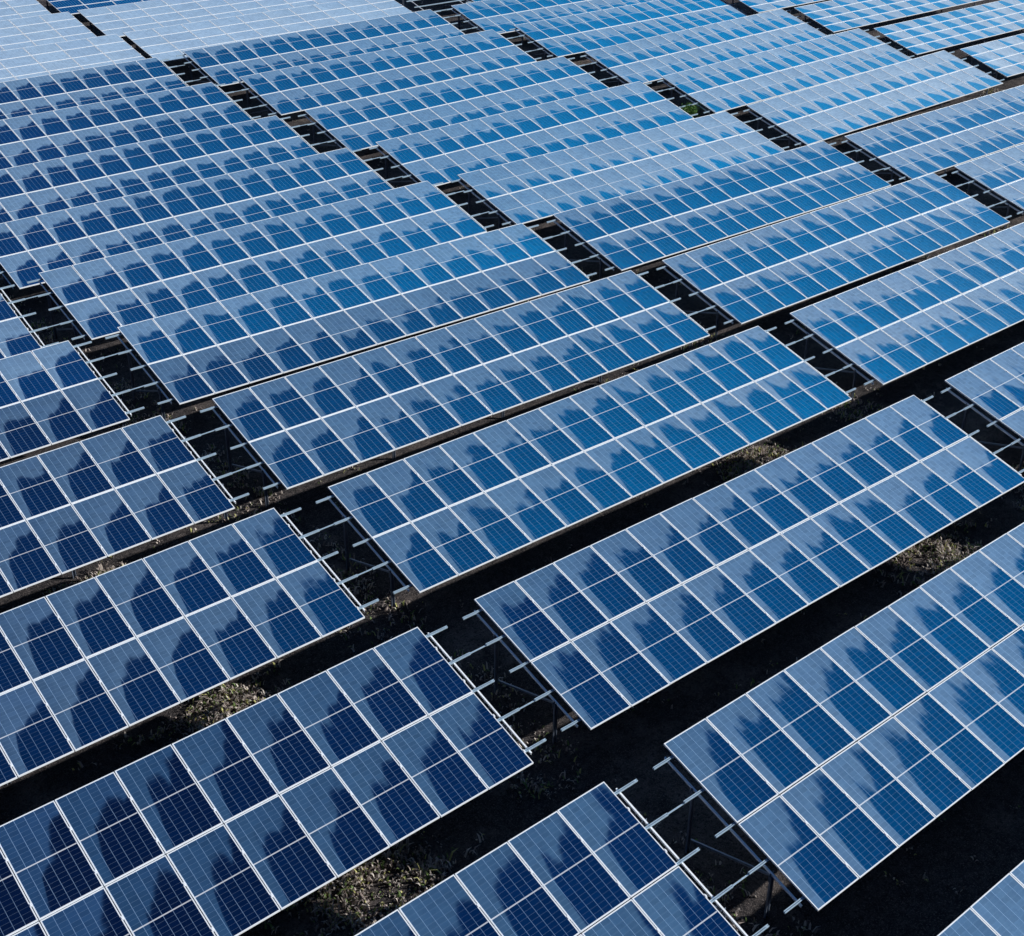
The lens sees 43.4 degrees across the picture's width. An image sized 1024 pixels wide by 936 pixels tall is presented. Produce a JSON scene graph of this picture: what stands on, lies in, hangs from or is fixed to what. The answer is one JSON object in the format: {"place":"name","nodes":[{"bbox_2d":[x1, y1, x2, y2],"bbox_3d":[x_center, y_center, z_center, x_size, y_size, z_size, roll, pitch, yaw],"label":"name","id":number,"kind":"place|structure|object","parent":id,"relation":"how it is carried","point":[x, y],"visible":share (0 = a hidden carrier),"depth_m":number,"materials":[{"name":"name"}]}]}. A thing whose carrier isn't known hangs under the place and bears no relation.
{"place":"outdoors","nodes":[
{"label":"outdoors","id":0,"kind":"place"},
{"bbox_2d":[0,0,1023,935],"bbox_3d":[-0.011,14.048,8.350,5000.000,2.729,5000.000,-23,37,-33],"label":"ground","id":1,"kind":"structure","parent":0,"point":[982,822],"depth_m":28.10,"materials":[{"name":"soil"}]},
{"bbox_2d":[0,0,50,20],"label":"solar table","id":2,"kind":"object","parent":1,"relation":"on","point":[12,9],"visible":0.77,"depth_m":68.77,"materials":[{"name":"glass"}]},
{"bbox_2d":[0,284,59,366],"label":"solar table","id":3,"kind":"object","parent":1,"relation":"on","point":[16,337],"visible":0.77,"depth_m":37.61,"materials":[{"name":"glass"}]},
{"bbox_2d":[0,12,96,50],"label":"solar table","id":4,"kind":"object","parent":1,"relation":"on","point":[39,30],"visible":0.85,"depth_m":65.23,"materials":[{"name":"glass"}]},
{"bbox_2d":[0,340,144,461],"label":"solar table","id":5,"kind":"object","parent":1,"relation":"on","point":[36,392],"visible":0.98,"depth_m":33.76,"materials":[{"name":"glass"}]},
{"bbox_2d":[0,34,145,81],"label":"solar table","id":6,"kind":"object","parent":1,"relation":"on","point":[44,59],"visible":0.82,"depth_m":61.49,"materials":[{"name":"glass"}]},
{"bbox_2d":[46,0,149,13],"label":"solar table","id":7,"kind":"object","parent":1,"relation":"on","point":[70,6],"visible":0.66,"depth_m":70.51,"materials":[{"name":"glass"}]},
{"bbox_2d":[0,57,200,119],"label":"solar table","id":8,"kind":"object","parent":1,"relation":"on","point":[40,94],"visible":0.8,"depth_m":58.58,"materials":[{"name":"glass"}]},
{"bbox_2d":[0,415,248,597],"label":"solar table","id":9,"kind":"object","parent":1,"relation":"on","point":[104,510],"visible":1,"depth_m":29.88,"materials":[{"name":"glass"}]},
{"bbox_2d":[0,82,260,168],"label":"solar table","id":10,"kind":"object","parent":1,"relation":"on","point":[45,136],"visible":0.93,"depth_m":54.32,"materials":[{"name":"glass"}]},
{"bbox_2d":[0,115,327,222],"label":"solar table","id":11,"kind":"object","parent":1,"relation":"on","point":[46,186],"visible":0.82,"depth_m":50.21,"materials":[{"name":"glass"}]},
{"bbox_2d":[0,507,378,785],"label":"solar table","id":12,"kind":"object","parent":1,"relation":"on","point":[269,575],"visible":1,"depth_m":25.89,"materials":[{"name":"glass"}]},
{"bbox_2d":[0,148,402,300],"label":"solar table","id":13,"kind":"object","parent":1,"relation":"on","point":[32,248],"visible":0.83,"depth_m":46.08,"materials":[{"name":"glass"}]},
{"bbox_2d":[77,0,340,36],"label":"solar table","id":14,"kind":"object","parent":1,"relation":"on","point":[119,20],"visible":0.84,"depth_m":69.33,"materials":[{"name":"glass"}]},
{"bbox_2d":[27,181,493,356],"bbox_3d":[-7.590,-6.900,43.331,16.267,1.934,3.610,-22,37,-33],"label":"solar table","id":15,"kind":"object","parent":1,"relation":"on","point":[103,297],"visible":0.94,"depth_m":42.39,"materials":[{"name":"glass"}]},
{"bbox_2d":[123,0,411,61],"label":"solar table","id":16,"kind":"object","parent":1,"relation":"on","point":[170,43],"visible":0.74,"depth_m":67.48,"materials":[{"name":"glass"}]},
{"bbox_2d":[0,625,545,935],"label":"solar table","id":17,"kind":"object","parent":1,"relation":"on","point":[355,798],"visible":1,"depth_m":21.98,"materials":[{"name":"glass"}]},
{"bbox_2d":[176,9,471,85],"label":"solar table","id":18,"kind":"object","parent":1,"relation":"on","point":[228,63],"visible":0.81,"depth_m":65.11,"materials":[{"name":"glass"}]},
{"bbox_2d":[105,223,596,420],"bbox_3d":[-4.098,-4.731,39.889,16.267,1.982,3.606,-21,37,-34],"label":"solar table","id":19,"kind":"object","parent":1,"relation":"on","point":[196,353],"visible":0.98,"depth_m":38.79,"materials":[{"name":"glass"}]},
{"bbox_2d":[232,29,540,116],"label":"solar table","id":20,"kind":"object","parent":1,"relation":"on","point":[285,91],"visible":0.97,"depth_m":61.59,"materials":[{"name":"glass"}]},
{"bbox_2d":[402,0,463,16],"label":"solar rack","id":21,"kind":"object","parent":1,"relation":"on","point":[443,5],"visible":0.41,"depth_m":74.14,"materials":[{"name":"metal"}]},
{"bbox_2d":[298,56,615,150],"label":"solar table","id":22,"kind":"object","parent":1,"relation":"on","point":[363,123],"visible":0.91,"depth_m":58.18,"materials":[{"name":"glass"}]},
{"bbox_2d":[200,270,715,507],"bbox_3d":[-0.641,-2.563,36.544,16.267,1.985,3.597,-22,37,-34],"label":"solar table","id":23,"kind":"object","parent":1,"relation":"on","point":[303,427],"visible":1,"depth_m":35.39,"materials":[{"name":"glass"}]},
{"bbox_2d":[446,0,482,4],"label":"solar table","id":24,"kind":"object","parent":1,"relation":"on","point":[468,1],"visible":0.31,"depth_m":75.48,"materials":[{"name":"glass"}]},
{"bbox_2d":[0,0,1023,935],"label":"grass","id":25,"kind":"structure","parent":1,"relation":"on","point":[946,550],"depth_m":26.18,"materials":[{"name":"brown plant"}]},
{"bbox_2d":[369,81,697,185],"bbox_3d":[1.545,-14.208,55.568,16.267,1.860,3.606,-23,38,-33],"label":"solar table","id":26,"kind":"object","parent":1,"relation":"on","point":[446,154],"visible":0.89,"depth_m":54.83,"materials":[{"name":"glass"}]},
{"bbox_2d":[446,0,654,33],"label":"solar table","id":27,"kind":"object","parent":1,"relation":"on","point":[505,16],"visible":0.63,"depth_m":72.23,"materials":[{"name":"glass"}]},
{"bbox_2d":[355,779,768,935],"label":"solar table","id":28,"kind":"object","parent":1,"relation":"on","point":[584,862],"visible":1,"depth_m":20.25,"materials":[{"name":"glass"}]},
{"bbox_2d":[315,326,855,606],"bbox_3d":[2.802,-0.429,33.215,16.267,1.881,3.607,-22,37,-33],"label":"solar table","id":29,"kind":"object","parent":1,"relation":"on","point":[436,516],"visible":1,"depth_m":32.02,"materials":[{"name":"glass"}]},
{"bbox_2d":[451,111,788,228],"bbox_3d":[4.996,-11.992,52.235,16.267,1.879,3.607,-22,37,-33],"label":"solar table","id":30,"kind":"object","parent":1,"relation":"on","point":[530,189],"visible":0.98,"depth_m":51.32,"materials":[{"name":"glass"}]},
{"bbox_2d":[509,0,748,59],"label":"solar table","id":31,"kind":"object","parent":1,"relation":"on","point":[573,34],"visible":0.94,"depth_m":70.14,"materials":[{"name":"glass"}]},
{"bbox_2d":[680,98,698,117],"bbox_3d":[8.115,-16.270,59.233,1.123,1.367,1.216,17,35,26],"label":"bush","id":32,"kind":"object","parent":1,"relation":"on","point":[690,111],"visible":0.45,"depth_m":59.17,"materials":[{"name":"green plant"}]},
{"bbox_2d":[580,9,832,85],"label":"solar table","id":33,"kind":"object","parent":1,"relation":"on","point":[649,59],"visible":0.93,"depth_m":66.93,"materials":[{"name":"glass"}]},
{"bbox_2d":[546,141,893,279],"bbox_3d":[8.488,-9.806,48.806,16.267,1.889,3.605,-22,37,-33],"label":"solar table","id":34,"kind":"object","parent":1,"relation":"on","point":[630,230],"visible":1,"depth_m":47.84,"materials":[{"name":"glass"}]},
{"bbox_2d":[462,395,1023,743],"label":"solar table","id":35,"kind":"object","parent":1,"relation":"on","point":[598,633],"visible":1,"depth_m":28.42,"materials":[{"name":"glass"}]},
{"bbox_2d":[732,0,822,14],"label":"solar table","id":36,"kind":"object","parent":1,"relation":"on","point":[758,6],"visible":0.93,"depth_m":75.14,"materials":[{"name":"glass"}]},
{"bbox_2d":[657,28,913,116],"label":"solar table","id":37,"kind":"object","parent":1,"relation":"on","point":[722,86],"visible":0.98,"depth_m":63.47,"materials":[{"name":"glass"}]},
{"bbox_2d":[656,173,1011,337],"bbox_3d":[11.944,-7.670,45.441,16.267,1.913,3.598,-22,37,-33],"label":"solar table","id":38,"kind":"object","parent":1,"relation":"on","point":[751,276],"visible":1,"depth_m":44.44,"materials":[{"name":"glass"}]},
{"bbox_2d":[652,522,1023,918],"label":"solar table","id":39,"kind":"object","parent":1,"relation":"on","point":[822,836],"visible":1,"depth_m":23.48,"materials":[{"name":"glass"}]},
{"bbox_2d":[743,50,1004,149],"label":"solar table","id":40,"kind":"object","parent":1,"relation":"on","point":[821,112],"visible":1,"depth_m":60.16,"materials":[{"name":"glass"}]},
{"bbox_2d":[794,0,980,34],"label":"solar table","id":41,"kind":"object","parent":1,"relation":"on","point":[833,16],"visible":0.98,"depth_m":73.74,"materials":[{"name":"glass"}]},
{"bbox_2d":[784,222,1023,400],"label":"solar table","id":42,"kind":"object","parent":1,"relation":"on","point":[886,329],"visible":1,"depth_m":39.98,"materials":[{"name":"glass"}]},
{"bbox_2d":[841,85,1023,186],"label":"solar table","id":43,"kind":"object","parent":1,"relation":"on","point":[924,144],"visible":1,"depth_m":55.87,"materials":[{"name":"glass"}]},
{"bbox_2d":[874,0,1023,55],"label":"solar table","id":44,"kind":"object","parent":1,"relation":"on","point":[944,30],"visible":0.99,"depth_m":71.33,"materials":[{"name":"glass"}]},
{"bbox_2d":[937,860,1023,935],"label":"solar table","id":45,"kind":"object","parent":1,"relation":"on","point":[997,909],"visible":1,"depth_m":19.53,"materials":[{"name":"glass"}]},
{"bbox_2d":[940,342,1023,471],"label":"solar table","id":46,"kind":"object","parent":1,"relation":"on","point":[993,386],"visible":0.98,"depth_m":35.13,"materials":[{"name":"glass"}]},
{"bbox_2d":[951,143,1023,228],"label":"solar table","id":47,"kind":"object","parent":1,"relation":"on","point":[1001,173],"visible":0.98,"depth_m":50.88,"materials":[{"name":"glass"}]},
{"bbox_2d":[960,33,1023,89],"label":"solar table","id":48,"kind":"object","parent":1,"relation":"on","point":[1004,57],"visible":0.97,"depth_m":66.42,"materials":[{"name":"glass"}]}
]}

